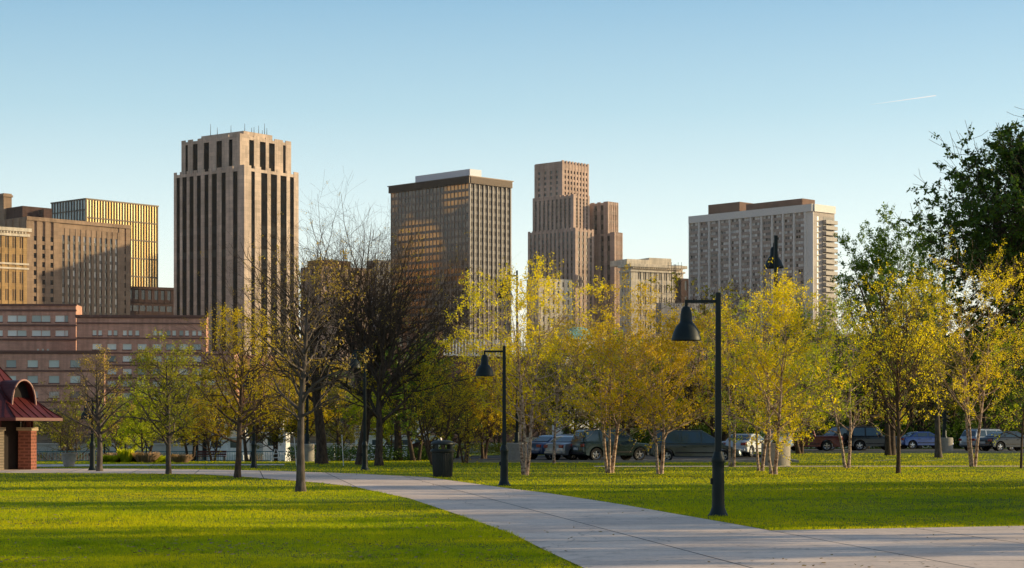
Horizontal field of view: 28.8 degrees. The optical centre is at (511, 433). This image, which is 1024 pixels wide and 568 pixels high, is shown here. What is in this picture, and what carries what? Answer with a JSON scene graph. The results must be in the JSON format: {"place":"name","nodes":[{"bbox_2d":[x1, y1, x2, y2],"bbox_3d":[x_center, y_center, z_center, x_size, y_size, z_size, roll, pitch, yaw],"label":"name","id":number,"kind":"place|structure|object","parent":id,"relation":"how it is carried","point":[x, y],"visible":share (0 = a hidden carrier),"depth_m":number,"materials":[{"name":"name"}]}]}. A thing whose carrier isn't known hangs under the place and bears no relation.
{"place":"outdoors","nodes":[
{"label":"outdoors","id":0,"kind":"place"},
{"bbox_2d":[37,464,283,466],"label":"path","id":1,"kind":"structure","parent":0,"point":[47,465],"depth_m":101.45,"materials":[{"name":"concrete"}]},
{"bbox_2d":[37,453,350,461],"bbox_3d":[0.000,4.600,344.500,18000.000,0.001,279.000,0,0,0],"label":"river","id":2,"kind":"structure","parent":0,"point":[47,457],"depth_m":395.37,"materials":[{"name":"grey liquid"}]},
{"bbox_2d":[208,408,250,461],"bbox_3d":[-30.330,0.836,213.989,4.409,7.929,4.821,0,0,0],"label":"riverboat","id":3,"kind":"object","parent":2,"relation":"on","point":[230,446],"visible":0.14,"depth_m":211.96,"materials":[{"name":"white paint"}]},
{"bbox_2d":[262,421,292,461],"bbox_3d":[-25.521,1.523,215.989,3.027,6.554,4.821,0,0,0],"label":"riverboat","id":4,"kind":"object","parent":2,"relation":"on","point":[283,447],"visible":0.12,"depth_m":213.96,"materials":[{"name":"white paint"}]},
{"bbox_2d":[351,420,441,460],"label":"riverboat","id":5,"kind":"object","parent":2,"relation":"on","point":[372,441],"visible":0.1,"depth_m":209.96,"materials":[{"name":"white paint"}]},
{"bbox_2d":[0,469,1023,567],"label":"path","id":6,"kind":"structure","parent":0,"point":[639,538],"depth_m":30.95,"materials":[{"name":"concrete"}]},
{"bbox_2d":[80,399,103,469],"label":"park lamp","id":7,"kind":"object","parent":6,"relation":"on","point":[92,453],"visible":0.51,"depth_m":85.23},
{"bbox_2d":[0,368,1023,567],"bbox_3d":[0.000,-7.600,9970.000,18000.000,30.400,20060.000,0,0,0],"label":"ground","id":8,"kind":"structure","parent":0,"point":[43,438],"depth_m":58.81,"materials":[{"name":"green plant"}]},
{"bbox_2d":[0,226,31,303],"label":"office building","id":9,"kind":"structure","parent":8,"relation":"on","point":[14,264],"depth_m":567.48,"materials":[{"name":"stone"}]},
{"bbox_2d":[0,367,62,469],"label":"pavilion","id":10,"kind":"structure","parent":8,"relation":"on","point":[22,409],"depth_m":87.16,"materials":[{"name":"brick"}]},
{"bbox_2d":[0,304,81,349],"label":"brick building","id":11,"kind":"structure","parent":8,"relation":"on","point":[38,326],"depth_m":545.49,"materials":[{"name":"brick"}]},
{"bbox_2d":[0,350,105,432],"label":"brick building","id":12,"kind":"structure","parent":8,"relation":"on","point":[36,368],"depth_m":505.56,"materials":[{"name":"brick"}]},
{"bbox_2d":[0,193,130,314],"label":"office building","id":13,"kind":"structure","parent":8,"relation":"on","point":[85,265],"depth_m":652.53,"materials":[{"name":"concrete"}]},
{"bbox_2d":[62,235,116,312],"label":"window","id":14,"kind":"structure","parent":13,"relation":"in","point":[62,235],"depth_m":656.72,"materials":[{"name":"glass"}]},
{"bbox_2d":[34,380,113,459],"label":"background tree","id":15,"kind":"object","parent":8,"relation":"on","point":[62,443],"visible":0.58,"depth_m":169.43,"materials":[{"name":"green plant"}]},
{"bbox_2d":[54,343,140,470],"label":"young tree","id":16,"kind":"object","parent":8,"relation":"on","point":[99,425],"visible":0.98,"depth_m":83.56,"materials":[{"name":"green plant"}]},
{"bbox_2d":[50,198,158,286],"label":"office building","id":17,"kind":"structure","parent":8,"relation":"on","point":[141,220],"depth_m":776.20,"materials":[{"name":"gold metal"}]},
{"bbox_2d":[52,200,84,220],"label":"window","id":18,"kind":"structure","parent":17,"relation":"in","point":[78,200],"depth_m":767.04,"materials":[{"name":"glass"}]},
{"bbox_2d":[77,392,148,453],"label":"background tree","id":19,"kind":"object","parent":8,"relation":"on","point":[120,439],"visible":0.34,"depth_m":159.58,"materials":[{"name":"green plant"}]},
{"bbox_2d":[75,315,207,420],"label":"brick building","id":20,"kind":"structure","parent":8,"relation":"on","point":[123,337],"depth_m":530.82,"materials":[{"name":"brick"}]},
{"bbox_2d":[106,373,188,452],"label":"background tree","id":21,"kind":"object","parent":8,"relation":"on","point":[143,427],"visible":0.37,"depth_m":139.62,"materials":[{"name":"green plant"}]},
{"bbox_2d":[130,286,173,314],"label":"office building","id":22,"kind":"structure","parent":8,"relation":"on","point":[151,300],"depth_m":694.21,"materials":[{"name":"brick"}]},
{"bbox_2d":[103,327,214,473],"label":"young tree","id":23,"kind":"object","parent":8,"relation":"on","point":[171,372],"visible":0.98,"depth_m":77.65,"materials":[{"name":"green plant"}]},
{"bbox_2d":[37,451,283,460],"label":"railing","id":24,"kind":"object","parent":8,"relation":"on","point":[155,451],"visible":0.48,"depth_m":147.97,"materials":[{"name":"metal"}]},
{"bbox_2d":[146,364,230,460],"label":"background tree","id":25,"kind":"object","parent":8,"relation":"on","point":[177,435],"visible":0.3,"depth_m":134.70,"materials":[{"name":"green plant"}]},
{"bbox_2d":[177,389,238,460],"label":"background tree","id":26,"kind":"object","parent":8,"relation":"on","point":[224,432],"visible":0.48,"depth_m":124.63,"materials":[{"name":"green plant"}]},
{"bbox_2d":[204,352,238,413],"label":"brick building","id":27,"kind":"structure","parent":8,"relation":"on","point":[206,364],"depth_m":523.86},
{"bbox_2d":[174,123,298,355],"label":"office tower","id":28,"kind":"structure","parent":8,"relation":"on","point":[224,183],"depth_m":609.22,"materials":[{"name":"stone"}]},
{"bbox_2d":[181,300,297,477],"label":"young tree","id":29,"kind":"object","parent":8,"relation":"on","point":[238,427],"visible":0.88,"depth_m":71.59,"materials":[{"name":"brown plant"}]},
{"bbox_2d":[243,369,257,467],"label":"park lamp","id":30,"kind":"object","parent":8,"relation":"on","point":[253,454],"visible":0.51,"depth_m":91.35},
{"bbox_2d":[201,348,311,461],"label":"background tree","id":31,"kind":"object","parent":8,"relation":"on","point":[234,405],"visible":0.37,"depth_m":121.66,"materials":[{"name":"green plant"}]},
{"bbox_2d":[245,379,312,461],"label":"background tree","id":32,"kind":"object","parent":8,"relation":"on","point":[275,439],"visible":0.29,"depth_m":127.73,"materials":[{"name":"green plant"}]},
{"bbox_2d":[294,339,313,461],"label":"parking lamp","id":33,"kind":"object","parent":8,"relation":"on","point":[309,451],"visible":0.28,"depth_m":115.83,"materials":[{"name":"metal"}]},
{"bbox_2d":[172,181,440,463],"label":"bare tree","id":34,"kind":"object","parent":8,"relation":"on","point":[321,456],"visible":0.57,"depth_m":103.79,"materials":[{"name":"brown plant"}]},
{"bbox_2d":[238,238,376,491],"bbox_3d":[-5.763,-1.810,54.672,4.082,7.138,4.295,0,0,-36],"label":"young tree","id":35,"kind":"object","parent":8,"relation":"on","point":[302,394],"visible":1,"depth_m":54.65,"materials":[{"name":"brown plant"}]},
{"bbox_2d":[268,351,349,441],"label":"background tree","id":36,"kind":"object","parent":8,"relation":"on","point":[311,415],"visible":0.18,"depth_m":131.15,"materials":[{"name":"green plant"}]},
{"bbox_2d":[301,259,369,365],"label":"office building","id":37,"kind":"structure","parent":8,"relation":"on","point":[307,281],"depth_m":724.56,"materials":[{"name":"stone"}]},
{"bbox_2d":[311,379,373,460],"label":"background tree","id":38,"kind":"object","parent":8,"relation":"on","point":[346,435],"visible":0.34,"depth_m":149.71,"materials":[{"name":"green plant"}]},
{"bbox_2d":[349,347,368,469],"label":"park lamp","id":39,"kind":"object","parent":8,"relation":"on","point":[364,455],"visible":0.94,"depth_m":86.09,"materials":[{"name":"metal"}]},
{"bbox_2d":[285,443,456,460],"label":"hedge","id":40,"kind":"object","parent":8,"relation":"on","point":[346,454],"visible":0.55,"depth_m":117.55,"materials":[{"name":"green plant"}]},
{"bbox_2d":[199,171,544,464],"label":"bare tree","id":41,"kind":"object","parent":8,"relation":"on","point":[369,416],"visible":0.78,"depth_m":99.72,"materials":[{"name":"brown plant"}]},
{"bbox_2d":[332,389,418,459],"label":"background tree","id":42,"kind":"object","parent":8,"relation":"on","point":[372,424],"visible":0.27,"depth_m":127.55,"materials":[{"name":"green plant"}]},
{"bbox_2d":[274,228,494,465],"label":"bare tree","id":43,"kind":"object","parent":8,"relation":"on","point":[377,410],"visible":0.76,"depth_m":98.09,"materials":[{"name":"brown plant"}]},
{"bbox_2d":[258,201,515,460],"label":"bare tree","id":44,"kind":"object","parent":8,"relation":"on","point":[397,442],"visible":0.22,"depth_m":118.15,"materials":[{"name":"brown plant"}]},
{"bbox_2d":[352,332,485,460],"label":"background tree","id":45,"kind":"object","parent":8,"relation":"on","point":[410,445],"visible":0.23,"depth_m":115.53,"materials":[{"name":"green plant"}]},
{"bbox_2d":[333,331,516,465],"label":"young tree","id":46,"kind":"object","parent":8,"relation":"on","point":[426,441],"visible":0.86,"depth_m":99.12,"materials":[{"name":"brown plant"}]},
{"bbox_2d":[430,440,454,476],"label":"litter bin","id":47,"kind":"object","parent":8,"relation":"on","point":[442,462],"visible":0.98,"depth_m":72.53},
{"bbox_2d":[387,169,513,356],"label":"office tower","id":48,"kind":"structure","parent":8,"relation":"on","point":[468,200],"depth_m":676.70,"materials":[{"name":"brown metal"}]},
{"bbox_2d":[392,219,467,353],"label":"window","id":49,"kind":"structure","parent":48,"relation":"in","point":[446,226],"depth_m":678.73,"materials":[{"name":"brown glass"}]},
{"bbox_2d":[471,184,509,353],"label":"window","id":50,"kind":"structure","parent":48,"relation":"in","point":[472,185],"depth_m":674.60,"materials":[{"name":"glass"}]},
{"bbox_2d":[417,377,499,462],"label":"young tree","id":51,"kind":"object","parent":8,"relation":"on","point":[465,437],"visible":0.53,"depth_m":106.48,"materials":[{"name":"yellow plant"}]},
{"bbox_2d":[451,355,524,458],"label":"background tree","id":52,"kind":"object","parent":8,"relation":"on","point":[490,434],"visible":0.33,"depth_m":119.67,"materials":[{"name":"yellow plant"}]},
{"bbox_2d":[431,333,545,442],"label":"brick building","id":53,"kind":"structure","parent":8,"relation":"on","point":[509,438],"depth_m":485.08,"materials":[{"name":"brick"}]},
{"bbox_2d":[475,346,510,485],"bbox_3d":[-0.578,-0.520,60.541,1.080,4.280,0.566,0,0,0],"label":"park lamp","id":54,"kind":"object","parent":8,"relation":"on","point":[484,368],"visible":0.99,"depth_m":60.48,"materials":[{"name":"metal"}]},
{"bbox_2d":[0,467,1023,566],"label":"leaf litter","id":55,"kind":"object","parent":8,"relation":"on","point":[410,527],"visible":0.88,"depth_m":28.39,"materials":[{"name":"brown plant"}]},
{"bbox_2d":[37,443,1005,452],"bbox_3d":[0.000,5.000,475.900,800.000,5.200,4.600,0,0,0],"label":"river wall","id":56,"kind":"structure","parent":8,"relation":"on","point":[156,446],"depth_m":474.00,"materials":[{"name":"concrete"}]},
{"bbox_2d":[436,248,610,474],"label":"birch tree","id":57,"kind":"object","parent":8,"relation":"on","point":[525,462],"visible":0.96,"depth_m":75.92,"materials":[{"name":"yellow plant"}]},
{"bbox_2d":[34,394,1022,440],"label":"foliage","id":58,"kind":"object","parent":8,"relation":"on","point":[42,429],"visible":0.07,"depth_m":493.10,"materials":[{"name":"green plant"}]},
{"bbox_2d":[492,356,572,436],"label":"background tree","id":59,"kind":"object","parent":8,"relation":"on","point":[536,423],"visible":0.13,"depth_m":141.94,"materials":[{"name":"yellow plant"}]},
{"bbox_2d":[527,278,571,354],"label":"office building","id":60,"kind":"structure","parent":8,"relation":"on","point":[564,284],"depth_m":682.84,"materials":[{"name":"concrete"}]},
{"bbox_2d":[489,307,627,463],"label":"birch tree","id":61,"kind":"object","parent":8,"relation":"on","point":[555,423],"visible":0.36,"depth_m":105.27,"materials":[{"name":"yellow plant"}]},
{"bbox_2d":[510,342,616,433],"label":"background tree","id":62,"kind":"object","parent":8,"relation":"on","point":[562,407],"visible":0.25,"depth_m":132.32,"materials":[{"name":"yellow plant"}]},
{"bbox_2d":[528,160,622,335],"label":"office tower","id":63,"kind":"structure","parent":8,"relation":"on","point":[575,229],"depth_m":810.04,"materials":[{"name":"stone"}]},
{"bbox_2d":[530,205,609,335],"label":"window","id":64,"kind":"structure","parent":63,"relation":"in","point":[602,237],"depth_m":809.56,"materials":[{"name":"glass"}]},
{"bbox_2d":[529,318,653,429],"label":"background tree","id":65,"kind":"object","parent":8,"relation":"on","point":[617,327],"visible":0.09,"depth_m":144.95,"materials":[{"name":"yellow plant"}]},
{"bbox_2d":[453,456,760,459],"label":"car park road","id":66,"kind":"structure","parent":8,"relation":"on","point":[632,458],"depth_m":119.04,"materials":[{"name":"asphalt"}]},
{"bbox_2d":[496,270,527,459],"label":"parking lamp","id":67,"kind":"object","parent":66,"relation":"on","point":[513,451],"visible":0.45,"depth_m":112.71,"materials":[{"name":"metal"}]},
{"bbox_2d":[527,435,588,459],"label":"parked car","id":68,"kind":"object","parent":66,"relation":"on","point":[538,444],"visible":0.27,"depth_m":115.49,"materials":[{"name":"blue paint"}]},
{"bbox_2d":[544,435,611,459],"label":"parked car","id":69,"kind":"object","parent":66,"relation":"on","point":[563,446],"visible":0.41,"depth_m":113.54,"materials":[{"name":"silver paint"}]},
{"bbox_2d":[570,428,648,459],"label":"parked car","id":70,"kind":"object","parent":66,"relation":"on","point":[590,444],"visible":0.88,"depth_m":112.62,"materials":[{"name":"paint"}]},
{"bbox_2d":[647,429,741,459],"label":"parked car","id":71,"kind":"object","parent":66,"relation":"on","point":[689,443],"visible":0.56,"depth_m":109.59,"materials":[{"name":"paint"}]},
{"bbox_2d":[722,434,767,456],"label":"parked car","id":72,"kind":"object","parent":66,"relation":"on","point":[748,451],"visible":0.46,"depth_m":122.40,"materials":[{"name":"white paint"}]},
{"bbox_2d":[510,263,713,472],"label":"birch tree","id":73,"kind":"object","parent":8,"relation":"on","point":[609,464],"visible":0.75,"depth_m":79.35,"materials":[{"name":"yellow plant"}]},
{"bbox_2d":[453,454,798,462],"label":"kerb","id":74,"kind":"structure","parent":8,"relation":"on","point":[591,461],"depth_m":108.76,"materials":[{"name":"concrete"}]},
{"bbox_2d":[573,329,685,434],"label":"background tree","id":75,"kind":"object","parent":8,"relation":"on","point":[638,401],"visible":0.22,"depth_m":131.50,"materials":[{"name":"yellow plant"}]},
{"bbox_2d":[610,258,686,333],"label":"office building","id":76,"kind":"structure","parent":8,"relation":"on","point":[639,270],"depth_m":784.35,"materials":[{"name":"concrete"}]},
{"bbox_2d":[578,303,736,473],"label":"birch tree","id":77,"kind":"object","parent":8,"relation":"on","point":[656,400],"visible":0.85,"depth_m":77.82,"materials":[{"name":"yellow plant"}]},
{"bbox_2d":[561,423,764,453],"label":"hedge","id":78,"kind":"object","parent":8,"relation":"on","point":[706,429],"visible":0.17,"depth_m":133.60,"materials":[{"name":"green plant"}]},
{"bbox_2d":[625,338,726,428],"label":"background tree","id":79,"kind":"object","parent":8,"relation":"on","point":[686,426],"visible":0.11,"depth_m":133.81,"materials":[{"name":"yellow plant"}]},
{"bbox_2d":[656,302,712,334],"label":"office building","id":80,"kind":"structure","parent":8,"relation":"on","point":[661,305],"depth_m":641.96,"materials":[{"name":"grey concrete"}]},
{"bbox_2d":[671,292,727,516],"bbox_3d":[3.616,-0.544,38.291,1.100,4.328,0.566,0,0,0],"label":"park lamp","id":81,"kind":"object","parent":8,"relation":"on","point":[685,329],"visible":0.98,"depth_m":38.23,"materials":[{"name":"metal"}]},
{"bbox_2d":[648,268,805,440],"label":"background tree","id":82,"kind":"object","parent":8,"relation":"on","point":[711,426],"visible":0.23,"depth_m":131.44,"materials":[{"name":"yellow plant"}]},
{"bbox_2d":[675,292,785,466],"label":"birch tree","id":83,"kind":"object","parent":8,"relation":"on","point":[734,433],"visible":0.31,"depth_m":94.32,"materials":[{"name":"yellow plant"}]},
{"bbox_2d":[701,325,822,470],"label":"birch tree","id":84,"kind":"object","parent":8,"relation":"on","point":[765,440],"visible":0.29,"depth_m":84.58,"materials":[{"name":"yellow plant"}]},
{"bbox_2d":[688,198,837,363],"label":"apartment block","id":85,"kind":"structure","parent":8,"relation":"on","point":[735,240],"depth_m":716.04,"materials":[{"name":"beige concrete"}]},
{"bbox_2d":[691,229,803,358],"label":"window","id":86,"kind":"structure","parent":85,"relation":"in","point":[786,232],"depth_m":723.03,"materials":[{"name":"glass"}]},
{"bbox_2d":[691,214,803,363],"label":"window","id":87,"kind":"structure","parent":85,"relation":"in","point":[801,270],"depth_m":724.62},
{"bbox_2d":[761,235,789,465],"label":"parking lamp","id":88,"kind":"object","parent":8,"relation":"on","point":[775,265],"visible":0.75,"depth_m":98.40,"materials":[{"name":"metal"}]},
{"bbox_2d":[694,258,875,474],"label":"birch tree","id":89,"kind":"object","parent":8,"relation":"on","point":[776,323],"visible":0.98,"depth_m":76.80,"materials":[{"name":"yellow plant"}]},
{"bbox_2d":[737,329,864,453],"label":"background tree","id":90,"kind":"object","parent":8,"relation":"on","point":[799,450],"visible":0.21,"depth_m":132.40,"materials":[{"name":"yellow plant"}]},
{"bbox_2d":[773,290,867,448],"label":"background tree","id":91,"kind":"object","parent":8,"relation":"on","point":[845,342],"visible":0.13,"depth_m":166.78,"materials":[{"name":"green plant"}]},
{"bbox_2d":[755,282,941,467],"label":"birch tree","id":92,"kind":"object","parent":8,"relation":"on","point":[846,408],"visible":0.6,"depth_m":91.47,"materials":[{"name":"yellow plant"}]},
{"bbox_2d":[815,311,922,448],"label":"background tree","id":93,"kind":"object","parent":8,"relation":"on","point":[870,415],"visible":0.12,"depth_m":167.60,"materials":[{"name":"green plant"}]},
{"bbox_2d":[755,451,1023,452],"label":"kerb","id":94,"kind":"structure","parent":8,"relation":"on","point":[908,451],"depth_m":135.71,"materials":[{"name":"concrete"}]},
{"bbox_2d":[758,416,1023,448],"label":"hedge","id":95,"kind":"object","parent":8,"relation":"on","point":[845,423],"visible":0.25,"depth_m":170.84,"materials":[{"name":"green plant"}]},
{"bbox_2d":[830,201,962,455],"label":"leafy tree","id":96,"kind":"object","parent":8,"relation":"on","point":[881,248],"visible":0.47,"depth_m":126.78,"materials":[{"name":"green plant"}]},
{"bbox_2d":[833,257,961,473],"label":"birch tree","id":97,"kind":"object","parent":8,"relation":"on","point":[897,380],"visible":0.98,"depth_m":79.16,"materials":[{"name":"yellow plant"}]},
{"bbox_2d":[790,449,1023,450],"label":"car park road","id":98,"kind":"structure","parent":8,"relation":"on","point":[896,450],"depth_m":148.47,"materials":[{"name":"asphalt"}]},
{"bbox_2d":[789,426,842,450],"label":"parked car","id":99,"kind":"object","parent":98,"relation":"on","point":[825,445],"visible":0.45,"depth_m":142.92,"materials":[{"name":"red paint"}]},
{"bbox_2d":[843,427,896,450],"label":"parked car","id":100,"kind":"object","parent":98,"relation":"on","point":[862,438],"visible":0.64,"depth_m":147.15,"materials":[{"name":"paint"}]},
{"bbox_2d":[901,431,953,448],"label":"parked car","id":101,"kind":"object","parent":98,"relation":"on","point":[911,440],"visible":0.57,"depth_m":161.04,"materials":[{"name":"paint"}]},
{"bbox_2d":[916,264,952,450],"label":"parking lamp","id":102,"kind":"object","parent":98,"relation":"on","point":[946,444],"visible":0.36,"depth_m":139.84,"materials":[{"name":"metal"}]},
{"bbox_2d":[959,428,1013,450],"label":"parked car","id":103,"kind":"object","parent":98,"relation":"on","point":[984,432],"visible":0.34,"depth_m":145.03,"materials":[{"name":"paint"}]},
{"bbox_2d":[979,431,1023,450],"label":"parked car","id":104,"kind":"object","parent":98,"relation":"on","point":[987,442],"visible":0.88,"depth_m":139.97,"materials":[{"name":"paint"}]},
{"bbox_2d":[889,319,969,448],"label":"background tree","id":105,"kind":"object","parent":8,"relation":"on","point":[920,422],"visible":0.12,"depth_m":169.42,"materials":[{"name":"green plant"}]},
{"bbox_2d":[896,323,982,457],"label":"leafy tree","id":106,"kind":"object","parent":8,"relation":"on","point":[938,451],"visible":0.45,"depth_m":122.01,"materials":[{"name":"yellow plant"}]},
{"bbox_2d":[884,228,1023,466],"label":"birch tree","id":107,"kind":"object","parent":8,"relation":"on","point":[972,461],"visible":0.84,"depth_m":95.27,"materials":[{"name":"yellow plant"}]},
{"bbox_2d":[888,106,1023,409],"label":"leafy tree","id":108,"kind":"object","parent":8,"relation":"on","point":[997,206],"visible":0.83,"depth_m":104.27,"materials":[{"name":"green plant"}]},
{"bbox_2d":[906,303,1013,447],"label":"background tree","id":109,"kind":"object","parent":8,"relation":"on","point":[953,413],"visible":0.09,"depth_m":171.20,"materials":[{"name":"yellow plant"}]},
{"bbox_2d":[938,322,1023,448],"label":"background tree","id":110,"kind":"object","parent":8,"relation":"on","point":[987,401],"visible":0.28,"depth_m":167.22,"materials":[{"name":"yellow plant"}]},
{"bbox_2d":[979,312,1023,468],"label":"birch tree","id":111,"kind":"object","parent":8,"relation":"on","point":[1015,406],"visible":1,"depth_m":89.80,"materials":[{"name":"yellow plant"}]},
{"bbox_2d":[0,0,1023,354],"label":"sky","id":112,"kind":"structure","parent":0,"point":[675,109],"materials":[{"name":"blue"}]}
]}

